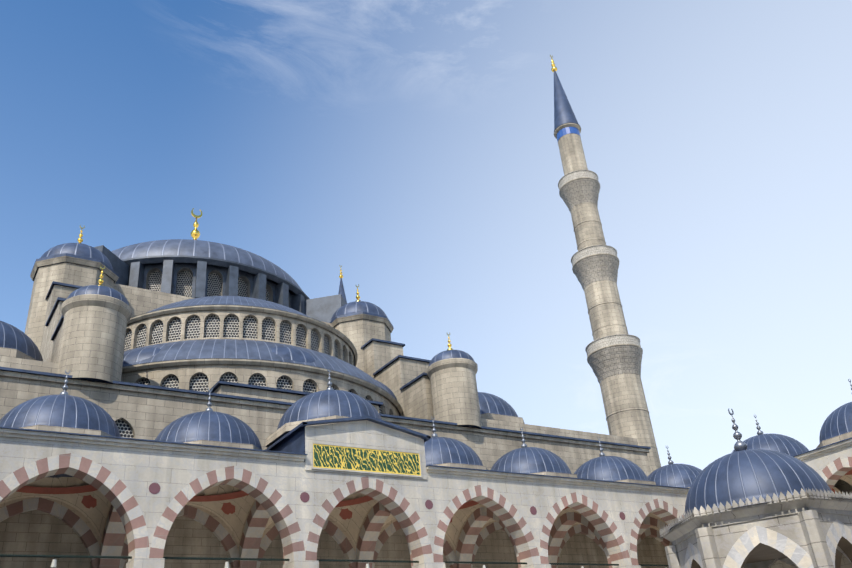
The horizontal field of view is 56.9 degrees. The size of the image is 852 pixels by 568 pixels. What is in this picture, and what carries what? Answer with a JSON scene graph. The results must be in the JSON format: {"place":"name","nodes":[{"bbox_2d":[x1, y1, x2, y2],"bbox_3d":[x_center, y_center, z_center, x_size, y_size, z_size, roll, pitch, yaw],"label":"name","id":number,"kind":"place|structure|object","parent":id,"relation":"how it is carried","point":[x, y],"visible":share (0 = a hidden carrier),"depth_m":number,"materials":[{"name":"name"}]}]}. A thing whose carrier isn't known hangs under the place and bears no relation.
{"place":"outdoors","nodes":[
{"label":"outdoors","id":0,"kind":"place"},
{"bbox_2d":[0,367,668,567],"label":"wall","id":1,"kind":"structure","parent":0,"point":[141,411],"depth_m":43.01,"materials":[{"name":"stone"}]},
{"bbox_2d":[94,208,346,358],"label":"main dome","id":2,"kind":"structure","parent":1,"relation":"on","point":[156,274],"depth_m":63.43,"materials":[{"name":"metal"}]},
{"bbox_2d":[121,296,402,415],"bbox_3d":[-11.478,4.942,54.584,26.167,12.400,13.100,13,-33,-30],"label":"semi-dome","id":3,"kind":"object","parent":1,"relation":"on","point":[264,343],"visible":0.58,"depth_m":51.04,"materials":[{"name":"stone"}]},
{"bbox_2d":[0,226,637,444],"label":"buttress turrets","id":4,"kind":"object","parent":1,"relation":"on","point":[79,314],"depth_m":53.74,"materials":[{"name":"stone"}]},
{"bbox_2d":[0,0,851,469],"label":"sky","id":5,"kind":"structure","parent":0,"point":[410,147],"materials":[{"name":"blue"}]},
{"label":"ground","id":6,"kind":"structure","parent":0,"visible":0},
{"bbox_2d":[338,265,346,302],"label":"minaret","id":7,"kind":"object","parent":6,"relation":"on","point":[341,290],"visible":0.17,"depth_m":121.48,"materials":[{"name":"metal"}]},
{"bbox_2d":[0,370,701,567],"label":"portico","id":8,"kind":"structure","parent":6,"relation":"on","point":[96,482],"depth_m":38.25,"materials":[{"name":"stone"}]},
{"bbox_2d":[265,368,430,478],"bbox_3d":[-4.996,7.752,42.725,7.260,7.156,7.740,13,-33,-30],"label":"central bay","id":9,"kind":"object","parent":8,"relation":"on","point":[329,429],"visible":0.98,"depth_m":39.58,"materials":[{"name":"stone"}]},
{"bbox_2d":[550,54,660,472],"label":"minaret","id":10,"kind":"object","parent":6,"relation":"on","point":[613,350],"visible":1,"depth_m":71.36,"materials":[{"name":"stone"}]},
{"bbox_2d":[659,409,851,567],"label":"fountain","id":11,"kind":"object","parent":6,"relation":"on","point":[753,508],"visible":1,"depth_m":18.54,"materials":[{"name":"metal"}]},
{"bbox_2d":[732,379,851,567],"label":"arcade","id":12,"kind":"object","parent":6,"relation":"on","point":[828,459],"visible":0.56,"depth_m":45.00,"materials":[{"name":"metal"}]}
]}

